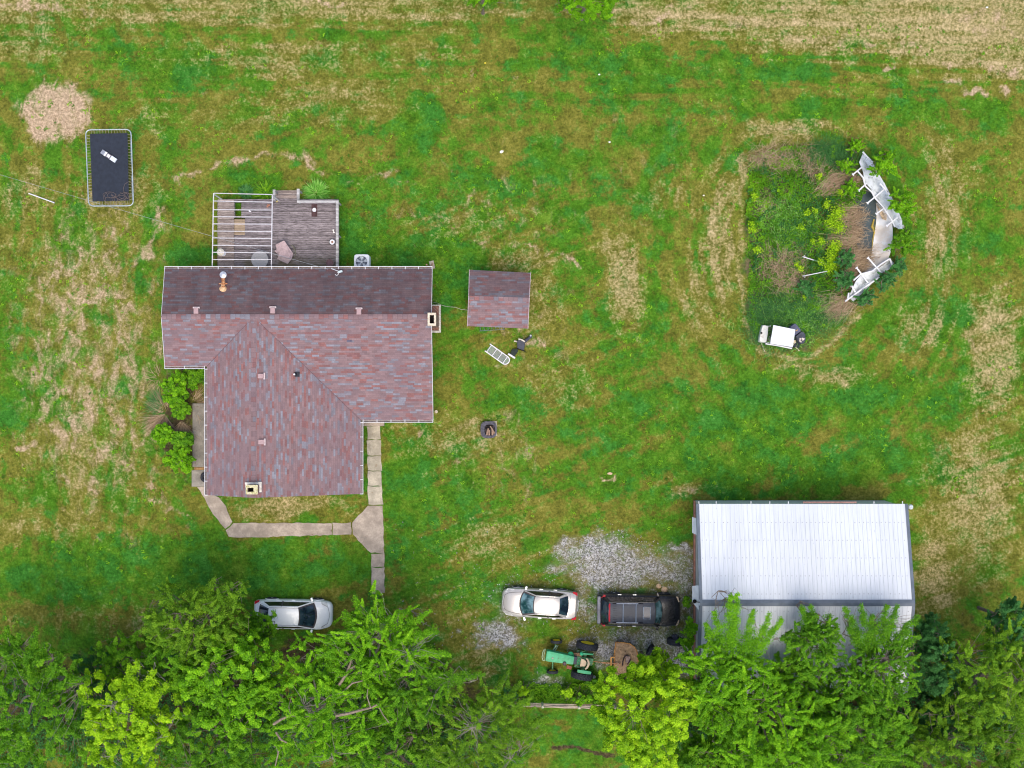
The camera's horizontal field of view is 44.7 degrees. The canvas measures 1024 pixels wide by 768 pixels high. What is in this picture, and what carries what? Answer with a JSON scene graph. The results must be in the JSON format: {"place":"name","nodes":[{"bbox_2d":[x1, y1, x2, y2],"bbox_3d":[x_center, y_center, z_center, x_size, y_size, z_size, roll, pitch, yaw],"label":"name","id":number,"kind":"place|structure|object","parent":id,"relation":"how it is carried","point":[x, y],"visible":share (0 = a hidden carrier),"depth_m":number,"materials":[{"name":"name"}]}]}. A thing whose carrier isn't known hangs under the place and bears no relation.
{"place":"outdoors","nodes":[
{"label":"outdoors","id":0,"kind":"place"},
{"bbox_2d":[0,0,1023,767],"bbox_3d":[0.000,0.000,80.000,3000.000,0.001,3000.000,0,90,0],"label":"ground","id":1,"kind":"structure","parent":0,"point":[632,154],"depth_m":80.00,"materials":[{"name":"green plant"}]},
{"bbox_2d":[0,624,97,767],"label":"broadleaf tree","id":2,"kind":"object","parent":1,"relation":"on","point":[44,661],"visible":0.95,"depth_m":72.54,"materials":[{"name":"green plant"}]},
{"bbox_2d":[66,646,132,737],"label":"broadleaf tree","id":3,"kind":"object","parent":1,"relation":"on","point":[81,669],"visible":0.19,"depth_m":75.95,"materials":[{"name":"green plant"}]},
{"bbox_2d":[85,129,133,206],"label":"trampoline","id":4,"kind":"object","parent":1,"relation":"on","point":[109,176],"visible":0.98,"depth_m":79.12,"materials":[{"name":"fabric"}]},
{"bbox_2d":[79,625,158,682],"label":"broadleaf tree","id":5,"kind":"object","parent":1,"relation":"on","point":[112,673],"visible":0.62,"depth_m":75.80,"materials":[{"name":"green plant"}]},
{"bbox_2d":[76,658,191,767],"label":"broadleaf tree","id":6,"kind":"object","parent":1,"relation":"on","point":[145,736],"visible":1,"depth_m":72.06,"materials":[{"name":"green plant"}]},
{"bbox_2d":[139,385,162,423],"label":"dry grass clump","id":7,"kind":"object","parent":1,"relation":"on","point":[154,400],"visible":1,"depth_m":79.93,"materials":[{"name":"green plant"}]},
{"bbox_2d":[144,362,160,393],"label":"dry grass clump","id":8,"kind":"object","parent":1,"relation":"on","point":[147,377],"visible":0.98,"depth_m":79.97,"materials":[{"name":"beige plant"}]},
{"bbox_2d":[135,387,174,442],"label":"dry grass clump","id":9,"kind":"object","parent":1,"relation":"on","point":[162,419],"visible":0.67,"depth_m":79.92,"materials":[{"name":"beige plant"}]},
{"bbox_2d":[150,422,176,447],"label":"shrub","id":10,"kind":"object","parent":1,"relation":"on","point":[160,434],"visible":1,"depth_m":78.69,"materials":[{"name":"green plant"}]},
{"bbox_2d":[159,369,189,407],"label":"shrub","id":11,"kind":"object","parent":1,"relation":"on","point":[178,391],"visible":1,"depth_m":78.39,"materials":[{"name":"green plant"}]},
{"bbox_2d":[162,446,196,473],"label":"shrub","id":12,"kind":"object","parent":1,"relation":"on","point":[181,459],"visible":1,"depth_m":78.52,"materials":[{"name":"green plant"}]},
{"bbox_2d":[171,401,191,419],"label":"shrub","id":13,"kind":"object","parent":1,"relation":"on","point":[182,410],"visible":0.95,"depth_m":78.85,"materials":[{"name":"green plant"}]},
{"bbox_2d":[170,430,194,448],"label":"shrub","id":14,"kind":"object","parent":1,"relation":"on","point":[180,439],"visible":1,"depth_m":78.67,"materials":[{"name":"green plant"}]},
{"bbox_2d":[137,619,228,695],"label":"broadleaf tree","id":15,"kind":"object","parent":1,"relation":"on","point":[157,655],"visible":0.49,"depth_m":73.70,"materials":[{"name":"green plant"}]},
{"bbox_2d":[173,421,197,436],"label":"dry grass clump","id":16,"kind":"object","parent":1,"relation":"on","point":[184,427],"visible":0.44,"depth_m":79.95,"materials":[{"name":"brown plant"}]},
{"bbox_2d":[183,369,203,390],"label":"shrub","id":17,"kind":"object","parent":1,"relation":"on","point":[194,378],"visible":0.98,"depth_m":78.98,"materials":[{"name":"green plant"}]},
{"bbox_2d":[138,576,250,668],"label":"broadleaf tree","id":18,"kind":"object","parent":1,"relation":"on","point":[196,606],"visible":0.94,"depth_m":73.14,"materials":[{"name":"green plant"}]},
{"bbox_2d":[189,387,203,423],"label":"dry grass clump","id":19,"kind":"object","parent":1,"relation":"on","point":[201,398],"visible":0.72,"depth_m":79.95,"materials":[{"name":"brown plant"}]},
{"bbox_2d":[192,470,203,486],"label":"patio slab","id":20,"kind":"structure","parent":1,"relation":"on","point":[196,480],"depth_m":79.92,"materials":[{"name":"grey concrete"}]},
{"bbox_2d":[193,403,203,466],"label":"patio","id":21,"kind":"structure","parent":1,"relation":"on","point":[198,446],"depth_m":79.86,"materials":[{"name":"grey concrete"}]},
{"bbox_2d":[197,487,231,528],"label":"angled walkway","id":22,"kind":"structure","parent":1,"relation":"on","point":[217,507],"depth_m":79.97,"materials":[{"name":"concrete"}]},
{"bbox_2d":[145,688,286,767],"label":"broadleaf tree","id":23,"kind":"object","parent":1,"relation":"on","point":[182,731],"visible":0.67,"depth_m":74.32,"materials":[{"name":"green plant"}]},
{"bbox_2d":[168,628,283,739],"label":"broadleaf tree","id":24,"kind":"object","parent":1,"relation":"on","point":[213,689],"visible":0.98,"depth_m":72.68,"materials":[{"name":"green plant"}]},
{"bbox_2d":[239,185,253,198],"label":"ornamental grass","id":25,"kind":"object","parent":1,"relation":"on","point":[245,188],"depth_m":79.94,"materials":[{"name":"green plant"}]},
{"bbox_2d":[0,645,515,767],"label":"undergrowth","id":26,"kind":"object","parent":1,"relation":"on","point":[444,737],"visible":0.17,"depth_m":79.45,"materials":[{"name":"green plant"}]},
{"bbox_2d":[242,609,279,644],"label":"broadleaf tree","id":27,"kind":"object","parent":1,"relation":"on","point":[268,628],"visible":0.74,"depth_m":76.11,"materials":[{"name":"green plant"}]},
{"bbox_2d":[252,178,276,198],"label":"ornamental grass","id":28,"kind":"object","parent":1,"relation":"on","point":[265,186],"depth_m":79.90,"materials":[{"name":"green plant"}]},
{"bbox_2d":[218,189,340,265],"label":"timber deck","id":29,"kind":"structure","parent":1,"relation":"on","point":[288,221],"depth_m":79.30,"materials":[{"name":"grey wood"}]},
{"bbox_2d":[212,193,278,265],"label":"awning frame","id":30,"kind":"object","parent":29,"relation":"on","point":[271,224],"visible":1,"depth_m":77.11,"materials":[{"name":"white metal"}]},
{"bbox_2d":[251,251,267,265],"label":"glass table","id":31,"kind":"object","parent":29,"relation":"on","point":[259,256],"visible":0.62,"depth_m":78.58,"materials":[{"name":"grey glass"}]},
{"bbox_2d":[275,241,295,263],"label":"broken chair","id":32,"kind":"object","parent":29,"relation":"on","point":[283,249],"visible":0.99,"depth_m":78.84,"materials":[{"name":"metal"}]},
{"bbox_2d":[226,522,351,537],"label":"side walkway","id":33,"kind":"structure","parent":1,"relation":"on","point":[239,530],"depth_m":79.96,"materials":[{"name":"concrete"}]},
{"bbox_2d":[254,597,332,631],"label":"hatchback car","id":34,"kind":"object","parent":1,"relation":"on","point":[310,613],"visible":0.81,"depth_m":78.79,"materials":[{"name":"white paint"}]},
{"bbox_2d":[161,266,440,497],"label":"brick house","id":35,"kind":"structure","parent":1,"relation":"on","point":[308,370],"depth_m":76.47,"materials":[{"name":"brown"}]},
{"bbox_2d":[219,271,227,291],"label":"stove flue","id":36,"kind":"object","parent":35,"relation":"on","point":[222,287],"visible":1,"depth_m":75.85,"materials":[{"name":"metal"}]},
{"bbox_2d":[301,179,330,198],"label":"ornamental grass","id":37,"kind":"object","parent":1,"relation":"on","point":[315,186],"depth_m":79.88,"materials":[{"name":"green plant"}]},
{"bbox_2d":[257,637,396,767],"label":"broadleaf tree","id":38,"kind":"object","parent":1,"relation":"on","point":[283,743],"visible":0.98,"depth_m":72.99,"materials":[{"name":"green plant"}]},
{"bbox_2d":[354,254,370,265],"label":"air conditioner","id":39,"kind":"object","parent":1,"relation":"on","point":[362,259],"visible":0.89,"depth_m":79.15,"materials":[{"name":"white metal"}]},
{"bbox_2d":[352,506,383,552],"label":"walkway junction","id":40,"kind":"object","parent":1,"relation":"on","point":[368,528],"visible":1,"depth_m":79.97,"materials":[{"name":"concrete"}]},
{"bbox_2d":[286,580,451,703],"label":"broadleaf tree","id":41,"kind":"object","parent":1,"relation":"on","point":[361,624],"visible":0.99,"depth_m":72.95,"materials":[{"name":"green plant"}]},
{"bbox_2d":[361,420,383,425],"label":"porch step","id":42,"kind":"object","parent":1,"relation":"on","point":[373,423],"visible":0.43,"depth_m":79.84,"materials":[{"name":"concrete"}]},
{"bbox_2d":[297,635,449,759],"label":"broadleaf tree","id":43,"kind":"object","parent":1,"relation":"on","point":[374,723],"visible":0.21,"depth_m":76.27,"materials":[{"name":"green plant"}]},
{"bbox_2d":[367,426,382,504],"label":"front walkway","id":44,"kind":"structure","parent":1,"relation":"on","point":[374,464],"depth_m":79.96,"materials":[{"name":"concrete"}]},
{"bbox_2d":[371,553,384,592],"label":"walkway","id":45,"kind":"structure","parent":1,"relation":"on","point":[378,574],"depth_m":79.96,"materials":[{"name":"concrete"}]},
{"bbox_2d":[329,708,456,767],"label":"broadleaf tree","id":46,"kind":"object","parent":1,"relation":"on","point":[398,748],"visible":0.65,"depth_m":75.17,"materials":[{"name":"green plant"}]},
{"bbox_2d":[374,646,485,743],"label":"broadleaf tree","id":47,"kind":"object","parent":1,"relation":"on","point":[443,675],"visible":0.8,"depth_m":73.92,"materials":[{"name":"green plant"}]},
{"bbox_2d":[408,669,554,767],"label":"broadleaf tree","id":48,"kind":"object","parent":1,"relation":"on","point":[497,711],"visible":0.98,"depth_m":74.15,"materials":[{"name":"green plant"}]},
{"bbox_2d":[466,0,499,14],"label":"broadleaf tree","id":49,"kind":"object","parent":1,"relation":"on","point":[473,2],"visible":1,"depth_m":75.40,"materials":[{"name":"green plant"}]},
{"bbox_2d":[481,421,496,437],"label":"fire pit","id":50,"kind":"object","parent":1,"relation":"on","point":[488,429],"visible":1,"depth_m":79.72,"materials":[{"name":"stone"}]},
{"bbox_2d":[485,344,509,364],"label":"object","id":51,"kind":"object","parent":1,"relation":"on","point":[499,356],"visible":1,"depth_m":79.90,"materials":[{"name":"white metal"}]},
{"bbox_2d":[467,269,530,328],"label":"garden shed","id":52,"kind":"structure","parent":1,"relation":"on","point":[498,298],"depth_m":77.43,"materials":[{"name":"brown"}]},
{"bbox_2d":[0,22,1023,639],"bbox_3d":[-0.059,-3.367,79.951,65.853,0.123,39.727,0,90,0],"label":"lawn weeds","id":53,"kind":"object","parent":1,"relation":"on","point":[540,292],"visible":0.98,"depth_m":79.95,"materials":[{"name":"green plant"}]},
{"bbox_2d":[515,681,530,697],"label":"weed bush","id":54,"kind":"object","parent":1,"relation":"on","point":[523,690],"visible":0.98,"depth_m":79.00,"materials":[{"name":"green plant"}]},
{"bbox_2d":[501,585,578,620],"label":"sedan car","id":55,"kind":"object","parent":1,"relation":"on","point":[526,601],"visible":1,"depth_m":78.94,"materials":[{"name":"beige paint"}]},
{"bbox_2d":[393,522,692,704],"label":"gravel stones","id":56,"kind":"object","parent":1,"relation":"on","point":[598,590],"visible":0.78,"depth_m":79.97,"materials":[{"name":"grey gravel"}]},
{"bbox_2d":[506,682,615,705],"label":"fence weeds","id":57,"kind":"object","parent":1,"relation":"on","point":[555,687],"visible":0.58,"depth_m":79.74,"materials":[{"name":"green plant"}]},
{"bbox_2d":[513,702,616,708],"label":"rail fence","id":58,"kind":"object","parent":1,"relation":"on","point":[560,705],"visible":0.59,"depth_m":79.14,"materials":[{"name":"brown wood"}]},
{"bbox_2d":[560,683,573,699],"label":"weed bush","id":59,"kind":"object","parent":1,"relation":"on","point":[568,692],"visible":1,"depth_m":78.98,"materials":[{"name":"green plant"}]},
{"bbox_2d":[542,639,600,680],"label":"farm tractor","id":60,"kind":"object","parent":1,"relation":"on","point":[580,659],"visible":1,"depth_m":78.79,"materials":[{"name":"green metal"}]},
{"bbox_2d":[571,686,592,709],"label":"weed bush","id":61,"kind":"object","parent":1,"relation":"on","point":[581,700],"visible":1,"depth_m":79.06,"materials":[{"name":"green plant"}]},
{"bbox_2d":[554,0,618,22],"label":"broadleaf tree","id":62,"kind":"object","parent":1,"relation":"on","point":[604,8],"visible":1,"depth_m":74.04,"materials":[{"name":"green plant"}]},
{"bbox_2d":[601,642,638,679],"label":"rotary mower","id":63,"kind":"object","parent":1,"relation":"on","point":[625,653],"visible":0.62,"depth_m":79.54,"materials":[{"name":"metal"}]},
{"bbox_2d":[597,591,679,629],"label":"suv car","id":64,"kind":"object","parent":1,"relation":"on","point":[656,610],"visible":1,"depth_m":78.51,"materials":[{"name":"black paint"}]},
{"bbox_2d":[588,656,700,767],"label":"broadleaf tree","id":65,"kind":"object","parent":1,"relation":"on","point":[634,750],"visible":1,"depth_m":71.12,"materials":[{"name":"green plant"}]},
{"bbox_2d":[628,646,669,694],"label":"tree","id":66,"kind":"object","parent":1,"relation":"on","point":[660,653],"visible":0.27,"depth_m":73.96,"materials":[{"name":"green plant"}]},
{"bbox_2d":[667,636,682,645],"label":"tyre","id":67,"kind":"object","parent":1,"relation":"on","point":[671,641],"visible":0.59,"depth_m":79.02,"materials":[{"name":"rubber"}]},
{"bbox_2d":[675,625,696,650],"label":"weed bush","id":68,"kind":"object","parent":1,"relation":"on","point":[687,642],"visible":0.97,"depth_m":77.37,"materials":[{"name":"green plant"}]},
{"bbox_2d":[680,594,692,608],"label":"weed bush","id":69,"kind":"object","parent":1,"relation":"on","point":[687,600],"visible":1,"depth_m":79.02,"materials":[{"name":"green plant"}]},
{"bbox_2d":[682,616,697,637],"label":"weed bush","id":70,"kind":"object","parent":1,"relation":"on","point":[691,626],"visible":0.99,"depth_m":77.45,"materials":[{"name":"green plant"}]},
{"bbox_2d":[655,730,752,767],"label":"broadleaf tree","id":71,"kind":"object","parent":1,"relation":"on","point":[699,747],"visible":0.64,"depth_m":73.79,"materials":[{"name":"green plant"}]},
{"bbox_2d":[673,589,788,752],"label":"broadleaf tree","id":72,"kind":"object","parent":1,"relation":"on","point":[731,667],"visible":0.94,"depth_m":72.19,"materials":[{"name":"green plant"}]},
{"bbox_2d":[758,325,794,348],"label":"golf cart","id":73,"kind":"object","parent":1,"relation":"on","point":[780,336],"visible":1,"depth_m":78.25,"materials":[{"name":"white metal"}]},
{"bbox_2d":[692,660,862,767],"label":"broadleaf tree","id":74,"kind":"object","parent":1,"relation":"on","point":[768,754],"visible":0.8,"depth_m":72.15,"materials":[{"name":"green plant"}]},
{"bbox_2d":[714,184,847,370],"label":"light grass","id":75,"kind":"structure","parent":1,"relation":"on","point":[786,321],"depth_m":79.67,"materials":[{"name":"green plant"}]},
{"bbox_2d":[772,649,821,704],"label":"broadleaf tree","id":76,"kind":"object","parent":1,"relation":"on","point":[791,666],"visible":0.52,"depth_m":73.57,"materials":[{"name":"green plant"}]},
{"bbox_2d":[748,173,846,300],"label":"yellow weeds","id":77,"kind":"object","parent":1,"relation":"on","point":[830,264],"visible":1,"depth_m":79.31,"materials":[{"name":"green plant"}]},
{"bbox_2d":[731,122,868,372],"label":"weeds","id":78,"kind":"object","parent":1,"relation":"on","point":[760,184],"visible":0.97,"depth_m":79.78,"materials":[{"name":"green plant"}]},
{"bbox_2d":[692,500,914,693],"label":"metal barn","id":79,"kind":"structure","parent":1,"relation":"on","point":[779,558],"depth_m":75.65,"materials":[{"name":"white metal"}]},
{"bbox_2d":[793,279,815,298],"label":"sapling","id":80,"kind":"object","parent":1,"relation":"on","point":[804,286],"visible":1,"depth_m":79.12,"materials":[{"name":"green plant"}]},
{"bbox_2d":[735,126,880,328],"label":"dead grass","id":81,"kind":"structure","parent":1,"relation":"on","point":[860,258],"depth_m":79.64,"materials":[{"name":"beige plant"}]},
{"bbox_2d":[774,600,845,687],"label":"broadleaf tree","id":82,"kind":"object","parent":1,"relation":"on","point":[811,633],"visible":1,"depth_m":72.58,"materials":[{"name":"green plant"}]},
{"bbox_2d":[726,721,905,767],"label":"broadleaf tree","id":83,"kind":"object","parent":1,"relation":"on","point":[761,730],"visible":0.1,"depth_m":76.05,"materials":[{"name":"green plant"}]},
{"bbox_2d":[833,269,854,291],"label":"sapling","id":84,"kind":"object","parent":1,"relation":"on","point":[845,279],"visible":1,"depth_m":78.75,"materials":[{"name":"green plant"}]},
{"bbox_2d":[833,248,857,269],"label":"sapling","id":85,"kind":"object","parent":1,"relation":"on","point":[846,258],"visible":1,"depth_m":78.90,"materials":[{"name":"green plant"}]},
{"bbox_2d":[834,158,857,175],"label":"sapling","id":86,"kind":"object","parent":1,"relation":"on","point":[844,165],"visible":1,"depth_m":79.12,"materials":[{"name":"green plant"}]},
{"bbox_2d":[778,662,919,767],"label":"broadleaf tree","id":87,"kind":"object","parent":1,"relation":"on","point":[879,728],"visible":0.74,"depth_m":72.59,"materials":[{"name":"green plant"}]},
{"bbox_2d":[840,177,858,198],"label":"sapling","id":88,"kind":"object","parent":1,"relation":"on","point":[851,188],"visible":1,"depth_m":79.01,"materials":[{"name":"green plant"}]},
{"bbox_2d":[677,641,1023,767],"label":"undergrowth","id":89,"kind":"object","parent":1,"relation":"on","point":[931,755],"visible":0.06,"depth_m":79.47,"materials":[{"name":"green plant"}]},
{"bbox_2d":[845,137,865,156],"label":"sapling","id":90,"kind":"object","parent":1,"relation":"on","point":[856,145],"visible":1,"depth_m":79.07,"materials":[{"name":"green plant"}]},
{"bbox_2d":[853,286,878,306],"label":"sapling","id":91,"kind":"object","parent":1,"relation":"on","point":[866,297],"visible":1,"depth_m":78.87,"materials":[{"name":"green plant"}]},
{"bbox_2d":[818,602,922,718],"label":"broadleaf tree","id":92,"kind":"object","parent":1,"relation":"on","point":[870,650],"visible":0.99,"depth_m":72.52,"materials":[{"name":"green plant"}]},
{"bbox_2d":[845,151,903,301],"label":"collapsed pool","id":93,"kind":"structure","parent":1,"relation":"on","point":[884,220],"depth_m":79.58,"materials":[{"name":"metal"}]},
{"bbox_2d":[866,147,901,177],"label":"sapling","id":94,"kind":"object","parent":1,"relation":"on","point":[884,158],"visible":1,"depth_m":77.69,"materials":[{"name":"green plant"}]},
{"bbox_2d":[874,270,898,292],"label":"sapling","id":95,"kind":"object","parent":1,"relation":"on","point":[888,277],"visible":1,"depth_m":78.71,"materials":[{"name":"green plant"}]},
{"bbox_2d":[890,255,907,277],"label":"sapling","id":96,"kind":"object","parent":1,"relation":"on","point":[899,265],"visible":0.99,"depth_m":78.83,"materials":[{"name":"green plant"}]},
{"bbox_2d":[883,225,919,257],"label":"sapling","id":97,"kind":"object","parent":1,"relation":"on","point":[904,244],"visible":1,"depth_m":77.80,"materials":[{"name":"green plant"}]},
{"bbox_2d":[886,185,917,223],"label":"sapling","id":98,"kind":"object","parent":1,"relation":"on","point":[902,205],"visible":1,"depth_m":77.93,"materials":[{"name":"green plant"}]},
{"bbox_2d":[906,611,959,696],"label":"dark tree","id":99,"kind":"object","parent":1,"relation":"on","point":[928,642],"visible":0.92,"depth_m":74.30,"materials":[{"name":"green plant"}]},
{"bbox_2d":[903,672,972,746],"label":"broadleaf tree","id":100,"kind":"object","parent":1,"relation":"on","point":[923,699],"visible":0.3,"depth_m":75.88,"materials":[{"name":"green plant"}]},
{"bbox_2d":[884,692,1023,767],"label":"broadleaf tree","id":101,"kind":"object","parent":1,"relation":"on","point":[922,754],"visible":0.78,"depth_m":74.09,"materials":[{"name":"green plant"}]},
{"bbox_2d":[939,612,1023,749],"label":"broadleaf tree","id":102,"kind":"object","parent":1,"relation":"on","point":[1014,680],"visible":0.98,"depth_m":72.95,"materials":[{"name":"green plant"}]},
{"bbox_2d":[977,596,1023,651],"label":"broadleaf tree","id":103,"kind":"object","parent":1,"relation":"on","point":[1004,609],"visible":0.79,"depth_m":74.24,"materials":[{"name":"green plant"}]},
{"bbox_2d":[508,335,531,358],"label":"office chair","id":104,"kind":"object","parent":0,"point":[520,346],"visible":1,"depth_m":79.67,"materials":[{"name":"black fabric"}]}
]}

